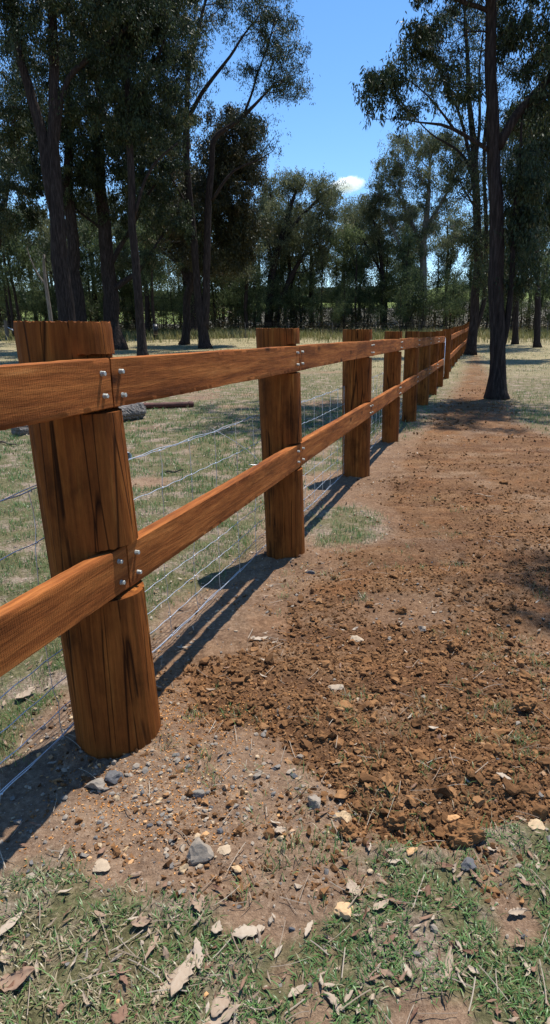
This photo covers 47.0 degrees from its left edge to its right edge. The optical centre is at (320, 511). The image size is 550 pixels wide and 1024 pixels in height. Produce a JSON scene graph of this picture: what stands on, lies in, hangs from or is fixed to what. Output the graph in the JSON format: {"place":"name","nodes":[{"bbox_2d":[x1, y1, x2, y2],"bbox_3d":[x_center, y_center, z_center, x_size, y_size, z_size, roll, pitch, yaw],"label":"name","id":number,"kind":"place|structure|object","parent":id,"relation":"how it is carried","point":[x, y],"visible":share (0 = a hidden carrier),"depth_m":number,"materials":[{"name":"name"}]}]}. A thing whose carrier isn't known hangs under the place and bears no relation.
{"place":"outdoors","nodes":[
{"label":"outdoors","id":0,"kind":"place"},
{"bbox_2d":[0,481,472,905],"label":"gravel","id":1,"kind":"structure","parent":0,"point":[84,844],"depth_m":2.07,"materials":[{"name":"gravel"}]},
{"bbox_2d":[0,285,549,1023],"bbox_3d":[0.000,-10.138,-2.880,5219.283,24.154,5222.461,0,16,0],"label":"ground","id":2,"kind":"structure","parent":0,"point":[242,621],"depth_m":2.38,"materials":[{"name":"soil"}]},
{"bbox_2d":[0,273,23,322],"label":"sapling","id":3,"kind":"object","parent":2,"relation":"on","point":[2,297],"visible":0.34,"depth_m":54.72,"materials":[{"name":"green plant"}]},
{"bbox_2d":[0,907,27,934],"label":"dry leaf","id":4,"kind":"object","parent":2,"relation":"on","point":[9,924],"visible":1,"depth_m":1.57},
{"bbox_2d":[0,966,34,992],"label":"dry leaf","id":5,"kind":"object","parent":2,"relation":"on","point":[21,975],"visible":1,"depth_m":1.44,"materials":[{"name":"plant"}]},
{"bbox_2d":[2,285,33,322],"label":"wattle tree","id":6,"kind":"object","parent":2,"relation":"on","point":[23,299],"visible":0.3,"depth_m":60.23,"materials":[{"name":"green plant"}]},
{"bbox_2d":[0,209,35,330],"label":"slender tree","id":7,"kind":"object","parent":2,"relation":"on","point":[7,311],"visible":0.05,"depth_m":54.06,"materials":[{"name":"green plant"}]},
{"bbox_2d":[0,202,40,320],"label":"slender tree","id":8,"kind":"object","parent":2,"relation":"on","point":[15,296],"visible":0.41,"depth_m":48.60,"materials":[{"name":"green plant"}]},
{"bbox_2d":[0,234,47,337],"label":"slender tree","id":9,"kind":"object","parent":2,"relation":"on","point":[6,279],"visible":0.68,"depth_m":47.99,"materials":[{"name":"green plant"}]},
{"bbox_2d":[21,298,41,321],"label":"sapling","id":10,"kind":"object","parent":2,"relation":"on","point":[32,311],"visible":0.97,"depth_m":54.37,"materials":[{"name":"green plant"}]},
{"bbox_2d":[0,35,76,261],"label":"gum tree","id":11,"kind":"object","parent":2,"relation":"on","point":[29,239],"visible":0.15,"depth_m":42.04,"materials":[{"name":"green plant"}]},
{"bbox_2d":[26,236,52,320],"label":"dead tree","id":12,"kind":"object","parent":2,"relation":"on","point":[45,283],"visible":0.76,"depth_m":45.14,"materials":[{"name":"grey plant"}]},
{"bbox_2d":[25,271,54,320],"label":"sapling","id":13,"kind":"object","parent":2,"relation":"on","point":[37,288],"visible":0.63,"depth_m":54.51,"materials":[{"name":"green plant"}]},
{"bbox_2d":[31,275,57,317],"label":"sapling","id":14,"kind":"object","parent":2,"relation":"on","point":[44,297],"visible":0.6,"depth_m":54.25,"materials":[{"name":"green plant"}]},
{"bbox_2d":[17,203,99,311],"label":"gum tree","id":15,"kind":"object","parent":2,"relation":"on","point":[48,236],"visible":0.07,"depth_m":54.93,"materials":[{"name":"green plant"}]},
{"bbox_2d":[0,0,146,321],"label":"gum tree","id":16,"kind":"object","parent":2,"relation":"on","point":[72,199],"visible":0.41,"depth_m":33.34,"materials":[{"name":"green plant"}]},
{"bbox_2d":[40,191,117,321],"bbox_3d":[-21.424,-23.135,57.702,6.021,12.803,7.892,6,17,20],"label":"gum tree","id":17,"kind":"object","parent":2,"relation":"on","point":[93,256],"visible":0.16,"depth_m":56.94,"materials":[{"name":"green plant"}]},
{"bbox_2d":[0,0,181,321],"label":"gum tree","id":18,"kind":"object","parent":2,"relation":"on","point":[19,20],"visible":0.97,"depth_m":25.43,"materials":[{"name":"green plant"}]},
{"bbox_2d":[66,218,115,321],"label":"slender tree","id":19,"kind":"object","parent":2,"relation":"on","point":[88,233],"visible":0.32,"depth_m":55.21,"materials":[{"name":"green plant"}]},
{"bbox_2d":[84,778,104,790],"bbox_3d":[-0.741,0.892,2.060,0.078,0.047,0.052,0,16,0],"label":"stone","id":20,"kind":"object","parent":2,"relation":"on","point":[98,784],"visible":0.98,"depth_m":2.04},
{"bbox_2d":[81,237,119,308],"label":"slender tree","id":21,"kind":"object","parent":2,"relation":"on","point":[95,268],"visible":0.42,"depth_m":52.75,"materials":[{"name":"green plant"}]},
{"bbox_2d":[92,858,110,871],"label":"stone","id":22,"kind":"object","parent":2,"relation":"on","point":[102,864],"visible":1,"depth_m":1.75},
{"bbox_2d":[104,770,123,783],"bbox_3d":[-0.689,0.882,2.092,0.053,0.037,0.055,10,19,31],"label":"stone","id":23,"kind":"object","parent":2,"relation":"on","point":[112,776],"visible":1,"depth_m":2.08,"materials":[{"name":"stone"}]},
{"bbox_2d":[38,0,201,349],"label":"gum tree","id":24,"kind":"object","parent":2,"relation":"on","point":[105,215],"visible":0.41,"depth_m":34.56,"materials":[{"name":"green plant"}]},
{"bbox_2d":[111,1004,129,1023],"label":"dry leaf","id":25,"kind":"object","parent":2,"relation":"on","point":[117,1017],"visible":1,"depth_m":1.36,"materials":[{"name":"plant"}]},
{"bbox_2d":[113,239,147,293],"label":"slender tree","id":26,"kind":"object","parent":2,"relation":"on","point":[124,272],"visible":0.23,"depth_m":55.29,"materials":[{"name":"green plant"}]},
{"bbox_2d":[118,288,144,329],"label":"wattle tree","id":27,"kind":"object","parent":2,"relation":"on","point":[125,314],"visible":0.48,"depth_m":56.77,"materials":[{"name":"green plant"}]},
{"bbox_2d":[118,402,146,420],"bbox_3d":[-3.484,-1.691,10.815,0.370,0.365,1.053,9,18,29],"label":"hollow log","id":28,"kind":"object","parent":2,"relation":"on","point":[133,411],"visible":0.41,"depth_m":10.95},
{"bbox_2d":[58,0,215,355],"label":"gum tree","id":29,"kind":"object","parent":2,"relation":"on","point":[131,113],"visible":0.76,"depth_m":26.28,"materials":[{"name":"green plant"}]},
{"bbox_2d":[111,181,178,334],"bbox_3d":[-13.784,-21.692,53.094,8.519,13.157,7.428,12,20,36],"label":"gum tree","id":30,"kind":"object","parent":2,"relation":"on","point":[147,302],"visible":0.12,"depth_m":53.20,"materials":[{"name":"green plant"}]},
{"bbox_2d":[113,218,177,338],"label":"slender tree","id":31,"kind":"object","parent":2,"relation":"on","point":[162,278],"visible":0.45,"depth_m":47.68,"materials":[{"name":"green plant"}]},
{"bbox_2d":[128,212,162,337],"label":"slender tree","id":32,"kind":"object","parent":2,"relation":"on","point":[143,280],"visible":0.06,"depth_m":50.20,"materials":[{"name":"green plant"}]},
{"bbox_2d":[90,81,223,333],"bbox_3d":[-13.084,-25.007,51.999,11.860,20.514,10.460,0,16,0],"label":"gum tree","id":33,"kind":"object","parent":2,"relation":"on","point":[187,272],"visible":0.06,"depth_m":50.93,"materials":[{"name":"green plant"}]},
{"bbox_2d":[152,965,179,1003],"bbox_3d":[-0.350,1.075,1.437,0.028,0.016,0.107,6,17,22],"label":"dry leaf","id":34,"kind":"object","parent":2,"relation":"on","point":[171,975],"visible":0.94,"depth_m":1.43,"materials":[{"name":"plant"}]},
{"bbox_2d":[149,278,185,331],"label":"sapling","id":35,"kind":"object","parent":2,"relation":"on","point":[171,307],"visible":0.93,"depth_m":52.61,"materials":[{"name":"green plant"}]},
{"bbox_2d":[144,401,193,408],"bbox_3d":[-3.088,-2.130,12.547,1.092,0.126,0.128,-5,17,-17],"label":"rusty pipe","id":36,"kind":"object","parent":2,"relation":"on","point":[169,404],"visible":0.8,"depth_m":12.52,"materials":[{"name":"metal"}]},
{"bbox_2d":[170,951,195,996],"bbox_3d":[-0.311,1.059,1.447,0.040,0.020,0.120,3,16,11],"label":"dry leaf","id":37,"kind":"object","parent":2,"relation":"on","point":[183,975],"visible":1,"depth_m":1.44,"materials":[{"name":"plant"}]},
{"bbox_2d":[191,892,205,912],"bbox_3d":[-0.317,1.012,1.627,0.039,0.012,0.053,3,16,11],"label":"dry leaf","id":38,"kind":"object","parent":2,"relation":"on","point":[197,906],"visible":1,"depth_m":1.63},
{"bbox_2d":[186,837,213,864],"bbox_3d":[-0.341,0.959,1.783,0.082,0.071,0.073,0,16,0],"label":"stone","id":39,"kind":"object","parent":2,"relation":"on","point":[200,851],"visible":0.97,"depth_m":1.76,"materials":[{"name":"stone"}]},
{"bbox_2d":[13,286,402,310],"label":"woods","id":40,"kind":"object","parent":2,"relation":"on","point":[27,295],"visible":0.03,"depth_m":314.91,"materials":[{"name":"green plant"}]},
{"bbox_2d":[142,95,277,344],"bbox_3d":[-6.980,-17.665,39.444,8.712,14.291,5.815,0,16,0],"label":"gum tree","id":41,"kind":"object","parent":2,"relation":"on","point":[244,232],"visible":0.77,"depth_m":38.41,"materials":[{"name":"green plant"}]},
{"bbox_2d":[201,267,231,329],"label":"sapling","id":42,"kind":"object","parent":2,"relation":"on","point":[216,299],"visible":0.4,"depth_m":56.07,"materials":[{"name":"green plant"}]},
{"bbox_2d":[210,990,230,1017],"bbox_3d":[-0.221,1.083,1.386,0.042,0.010,0.063,0,16,0],"label":"dry leaf","id":43,"kind":"object","parent":2,"relation":"on","point":[223,1002],"visible":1,"depth_m":1.38,"materials":[{"name":"plant"}]},
{"bbox_2d":[202,1004,240,1023],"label":"dry leaf","id":44,"kind":"object","parent":2,"relation":"on","point":[228,1012],"visible":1,"depth_m":1.36,"materials":[{"name":"plant"}]},
{"bbox_2d":[0,320,445,795],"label":"timber fence","id":45,"kind":"object","parent":2,"relation":"on","point":[68,389],"visible":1,"depth_m":2.12,"materials":[{"name":"brown wood"}]},
{"bbox_2d":[210,239,237,328],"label":"slender tree","id":46,"kind":"object","parent":2,"relation":"on","point":[215,282],"visible":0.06,"depth_m":55.27,"materials":[{"name":"green plant"}]},
{"bbox_2d":[224,277,244,324],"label":"sapling","id":47,"kind":"object","parent":2,"relation":"on","point":[236,295],"visible":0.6,"depth_m":57.28,"materials":[{"name":"green plant"}]},
{"bbox_2d":[153,0,320,348],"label":"gum tree","id":48,"kind":"object","parent":2,"relation":"on","point":[273,17],"visible":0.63,"depth_m":34.08,"materials":[{"name":"green plant"}]},
{"bbox_2d":[203,193,288,329],"bbox_3d":[-6.577,-20.539,52.424,7.874,11.264,5.135,-9,18,-28],"label":"gum tree","id":49,"kind":"object","parent":2,"relation":"on","point":[274,209],"visible":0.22,"depth_m":52.34,"materials":[{"name":"green plant"}]},
{"bbox_2d":[231,924,264,938],"bbox_3d":[-0.178,1.032,1.551,0.084,0.012,0.040,-5,17,-18],"label":"dry leaf","id":50,"kind":"object","parent":2,"relation":"on","point":[242,931],"visible":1,"depth_m":1.55,"materials":[{"name":"plant"}]},
{"bbox_2d":[232,273,278,330],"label":"wattle tree","id":51,"kind":"object","parent":2,"relation":"on","point":[255,298],"visible":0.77,"depth_m":54.74,"materials":[{"name":"green plant"}]},
{"bbox_2d":[249,257,270,328],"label":"slender tree","id":52,"kind":"object","parent":2,"relation":"on","point":[257,283],"visible":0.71,"depth_m":54.65,"materials":[{"name":"green plant"}]},
{"bbox_2d":[0,302,549,334],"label":"undergrowth","id":53,"kind":"object","parent":2,"relation":"on","point":[328,322],"visible":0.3,"depth_m":57.38,"materials":[{"name":"green plant"}]},
{"bbox_2d":[0,517,549,1023],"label":"dry straw","id":54,"kind":"object","parent":2,"relation":"on","point":[308,875],"visible":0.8,"depth_m":1.63,"materials":[{"name":"beige plant"}]},
{"bbox_2d":[0,387,549,905],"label":"soil clods","id":55,"kind":"object","parent":2,"relation":"on","point":[488,747],"visible":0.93,"depth_m":2.43,"materials":[{"name":"soil"}]},
{"bbox_2d":[381,811,407,831],"bbox_3d":[0.223,0.945,1.908,0.086,0.073,0.049,0,16,0],"label":"earth clod","id":56,"kind":"object","parent":55,"relation":"on","point":[398,821],"visible":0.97,"depth_m":1.89,"materials":[{"name":"soil"}]},
{"bbox_2d":[513,696,537,712],"bbox_3d":[0.800,0.752,2.461,0.101,0.072,0.098,0,16,0],"label":"earth clod","id":57,"kind":"object","parent":55,"relation":"on","point":[528,704],"visible":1,"depth_m":2.44,"materials":[{"name":"soil"}]},
{"bbox_2d":[0,360,549,1023],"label":"leaf litter","id":58,"kind":"object","parent":2,"relation":"on","point":[456,944],"visible":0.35,"depth_m":1.55,"materials":[{"name":"plant"}]},
{"bbox_2d":[4,320,548,339],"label":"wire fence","id":59,"kind":"object","parent":2,"relation":"on","point":[6,325],"visible":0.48,"depth_m":50.84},
{"bbox_2d":[262,229,292,327],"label":"slender tree","id":60,"kind":"object","parent":2,"relation":"on","point":[283,262],"visible":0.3,"depth_m":58.72,"materials":[{"name":"green plant"}]},
{"bbox_2d":[256,201,309,295],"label":"gum tree","id":61,"kind":"object","parent":2,"relation":"on","point":[275,234],"visible":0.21,"depth_m":57.62,"materials":[{"name":"green plant"}]},
{"bbox_2d":[265,272,302,327],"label":"sapling","id":62,"kind":"object","parent":2,"relation":"on","point":[289,295],"visible":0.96,"depth_m":57.03,"materials":[{"name":"green plant"}]},
{"bbox_2d":[254,186,318,327],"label":"gum tree","id":63,"kind":"object","parent":2,"relation":"on","point":[266,262],"visible":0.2,"depth_m":57.14,"materials":[{"name":"green plant"}]},
{"bbox_2d":[289,285,313,327],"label":"sapling","id":64,"kind":"object","parent":2,"relation":"on","point":[303,301],"visible":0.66,"depth_m":58.89,"materials":[{"name":"green plant"}]},
{"bbox_2d":[278,266,325,330],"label":"wattle tree","id":65,"kind":"object","parent":2,"relation":"on","point":[306,279],"visible":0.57,"depth_m":58.88,"materials":[{"name":"green plant"}]},
{"bbox_2d":[251,164,355,327],"bbox_3d":[-1.533,-23.368,56.667,9.410,14.314,5.569,-3,16,-10],"label":"gum tree","id":66,"kind":"object","parent":2,"relation":"on","point":[296,182],"visible":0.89,"depth_m":55.59,"materials":[{"name":"green plant"}]},
{"bbox_2d":[305,296,323,330],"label":"sapling","id":67,"kind":"object","parent":2,"relation":"on","point":[313,309],"visible":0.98,"depth_m":55.09,"materials":[{"name":"green plant"}]},
{"bbox_2d":[287,175,352,327],"bbox_3d":[-0.290,-25.127,62.134,7.682,13.359,8.596,3,16,11],"label":"gum tree","id":68,"kind":"object","parent":2,"relation":"on","point":[330,268],"visible":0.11,"depth_m":59.74,"materials":[{"name":"green plant"}]},
{"bbox_2d":[304,222,337,322],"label":"slender tree","id":69,"kind":"object","parent":2,"relation":"on","point":[320,270],"visible":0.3,"depth_m":61.90,"materials":[{"name":"green plant"}]},
{"bbox_2d":[311,277,341,328],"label":"sapling","id":70,"kind":"object","parent":2,"relation":"on","point":[323,296],"visible":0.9,"depth_m":55.86,"materials":[{"name":"green plant"}]},
{"bbox_2d":[323,252,349,326],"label":"slender tree","id":71,"kind":"object","parent":2,"relation":"on","point":[336,276],"visible":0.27,"depth_m":63.47,"materials":[{"name":"green plant"}]},
{"bbox_2d":[332,810,351,822],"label":"stone","id":72,"kind":"object","parent":2,"relation":"on","point":[346,816],"visible":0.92,"depth_m":1.92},
{"bbox_2d":[333,902,352,919],"bbox_3d":[0.059,1.019,1.607,0.053,0.028,0.044,0,16,0],"label":"stone","id":73,"kind":"object","parent":2,"relation":"on","point":[341,909],"visible":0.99,"depth_m":1.60,"materials":[{"name":"stone"}]},
{"bbox_2d":[332,274,362,329],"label":"sapling","id":74,"kind":"object","parent":2,"relation":"on","point":[344,294],"visible":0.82,"depth_m":55.44,"materials":[{"name":"green plant"}]},
{"bbox_2d":[337,820,358,841],"bbox_3d":[0.081,0.947,1.867,0.068,0.063,0.067,6,17,20],"label":"earth clod","id":75,"kind":"object","parent":2,"relation":"on","point":[349,831],"visible":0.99,"depth_m":1.85,"materials":[{"name":"soil"}]},
{"bbox_2d":[333,240,363,320],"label":"slender tree","id":76,"kind":"object","parent":2,"relation":"on","point":[340,267],"visible":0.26,"depth_m":58.64,"materials":[{"name":"green plant"}]},
{"bbox_2d":[325,218,380,328],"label":"slender tree","id":77,"kind":"object","parent":2,"relation":"on","point":[349,236],"visible":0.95,"depth_m":56.04,"materials":[{"name":"green plant"}]},
{"bbox_2d":[345,285,378,328],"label":"wattle tree","id":78,"kind":"object","parent":2,"relation":"on","point":[362,298],"visible":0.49,"depth_m":58.21,"materials":[{"name":"green plant"}]},
{"bbox_2d":[339,182,395,326],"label":"gum tree","id":79,"kind":"object","parent":2,"relation":"on","point":[348,209],"visible":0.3,"depth_m":58.97,"materials":[{"name":"green plant"}]},
{"bbox_2d":[341,189,406,328],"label":"gum tree","id":80,"kind":"object","parent":2,"relation":"on","point":[372,213],"visible":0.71,"depth_m":57.71,"materials":[{"name":"green plant"}]},
{"bbox_2d":[370,273,394,331],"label":"sapling","id":81,"kind":"object","parent":2,"relation":"on","point":[383,295],"visible":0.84,"depth_m":58.57,"materials":[{"name":"green plant"}]},
{"bbox_2d":[365,236,402,304],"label":"slender tree","id":82,"kind":"object","parent":2,"relation":"on","point":[387,263],"visible":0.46,"depth_m":59.69,"materials":[{"name":"green plant"}]},
{"bbox_2d":[369,261,437,330],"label":"wattle tree","id":83,"kind":"object","parent":2,"relation":"on","point":[406,276],"visible":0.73,"depth_m":54.30,"materials":[{"name":"green plant"}]},
{"bbox_2d":[392,282,417,330],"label":"sapling","id":84,"kind":"object","parent":2,"relation":"on","point":[400,303],"visible":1,"depth_m":52.89,"materials":[{"name":"green plant"}]},
{"bbox_2d":[385,223,428,317],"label":"slender tree","id":85,"kind":"object","parent":2,"relation":"on","point":[408,239],"visible":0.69,"depth_m":55.61,"materials":[{"name":"green plant"}]},
{"bbox_2d":[405,271,437,331],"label":"sapling","id":86,"kind":"object","parent":2,"relation":"on","point":[418,290],"visible":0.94,"depth_m":53.53,"materials":[{"name":"green plant"}]},
{"bbox_2d":[363,122,483,330],"bbox_3d":[9.552,-25.576,57.007,11.448,18.007,6.268,0,16,0],"label":"gum tree","id":87,"kind":"object","parent":2,"relation":"on","point":[398,171],"visible":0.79,"depth_m":55.91,"materials":[{"name":"green plant"}]},
{"bbox_2d":[426,237,460,324],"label":"slender tree","id":88,"kind":"object","parent":2,"relation":"on","point":[437,284],"visible":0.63,"depth_m":63.81,"materials":[{"name":"green plant"}]},
{"bbox_2d":[440,946,452,982],"bbox_3d":[0.298,1.061,1.472,0.024,0.014,0.096,9,18,28],"label":"dry leaf","id":89,"kind":"object","parent":2,"relation":"on","point":[449,965],"visible":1,"depth_m":1.48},
{"bbox_2d":[426,262,470,328],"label":"wattle tree","id":90,"kind":"object","parent":2,"relation":"on","point":[446,276],"visible":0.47,"depth_m":57.10,"materials":[{"name":"green plant"}]},
{"bbox_2d":[415,206,482,325],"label":"gum tree","id":91,"kind":"object","parent":2,"relation":"on","point":[444,245],"visible":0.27,"depth_m":63.24,"materials":[{"name":"green plant"}]},
{"bbox_2d":[349,0,549,399],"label":"gum tree","id":92,"kind":"object","parent":2,"relation":"on","point":[527,184],"visible":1,"depth_m":13.03,"materials":[{"name":"green plant"}]},
{"bbox_2d":[433,271,469,328],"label":"sapling","id":93,"kind":"object","parent":2,"relation":"on","point":[442,294],"visible":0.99,"depth_m":53.14,"materials":[{"name":"green plant"}]},
{"bbox_2d":[446,638,462,652],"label":"earth clod","id":94,"kind":"object","parent":2,"relation":"on","point":[455,644],"visible":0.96,"depth_m":2.98,"materials":[{"name":"soil"}]},
{"bbox_2d":[442,322,468,378],"bbox_3d":[8.019,-9.781,35.134,0.348,2.429,34.572,4,16,14],"label":"timber fence","id":95,"kind":"object","parent":2,"relation":"on","point":[456,341],"visible":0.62,"depth_m":23.61,"materials":[{"name":"brown wood"}]},
{"bbox_2d":[448,284,470,325],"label":"sapling","id":96,"kind":"object","parent":2,"relation":"on","point":[458,311],"visible":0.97,"depth_m":53.17,"materials":[{"name":"green plant"}]},
{"bbox_2d":[445,821,485,848],"bbox_3d":[0.422,0.953,1.843,0.122,0.080,0.079,0,16,0],"label":"earth clod","id":97,"kind":"object","parent":2,"relation":"on","point":[458,833],"visible":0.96,"depth_m":1.82,"materials":[{"name":"soil"}]},
{"bbox_2d":[387,0,549,354],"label":"gum tree","id":98,"kind":"object","parent":2,"relation":"on","point":[479,277],"visible":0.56,"depth_m":29.20,"materials":[{"name":"green plant"}]},
{"bbox_2d":[461,857,476,870],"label":"stone","id":99,"kind":"object","parent":2,"relation":"on","point":[467,863],"visible":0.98,"depth_m":1.74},
{"bbox_2d":[460,212,505,321],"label":"gum tree","id":100,"kind":"object","parent":2,"relation":"on","point":[464,264],"visible":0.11,"depth_m":58.61,"materials":[{"name":"green plant"}]},
{"bbox_2d":[472,127,549,344],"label":"gum tree","id":101,"kind":"object","parent":2,"relation":"on","point":[515,334],"visible":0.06,"depth_m":41.41,"materials":[{"name":"green plant"}]},
{"bbox_2d":[500,91,549,347],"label":"gum tree","id":102,"kind":"object","parent":2,"relation":"on","point":[537,333],"visible":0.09,"depth_m":37.77,"materials":[{"name":"green plant"}]},
{"bbox_2d":[507,50,549,238],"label":"gum tree","id":103,"kind":"object","parent":2,"relation":"on","point":[546,200],"visible":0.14,"depth_m":26.76,"materials":[{"name":"green plant"}]},
{"bbox_2d":[0,339,549,1023],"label":"grass","id":104,"kind":"structure","parent":0,"point":[140,993],"depth_m":1.64,"materials":[{"name":"plant"}]},
{"bbox_2d":[192,937,203,968],"bbox_3d":[-0.292,1.049,1.498,0.025,0.011,0.083,-7,17,-25],"label":"dry leaf","id":105,"kind":"object","parent":104,"relation":"on","point":[197,949],"visible":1,"depth_m":1.50,"materials":[{"name":"plant"}]},
{"bbox_2d":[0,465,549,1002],"bbox_3d":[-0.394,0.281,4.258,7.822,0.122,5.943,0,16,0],"label":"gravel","id":106,"kind":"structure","parent":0,"point":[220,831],"depth_m":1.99,"materials":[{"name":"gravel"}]},
{"bbox_2d":[0,324,549,343],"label":"tall grass","id":107,"kind":"structure","parent":0,"point":[170,334],"depth_m":50.86,"materials":[{"name":"plant"}]},
{"bbox_2d":[0,0,549,291],"label":"sky","id":108,"kind":"structure","parent":0,"point":[344,35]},
{"bbox_2d":[525,248,549,306],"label":"slender tree","id":109,"kind":"object","parent":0,"point":[543,291],"visible":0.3,"depth_m":54.61,"materials":[{"name":"green plant"}]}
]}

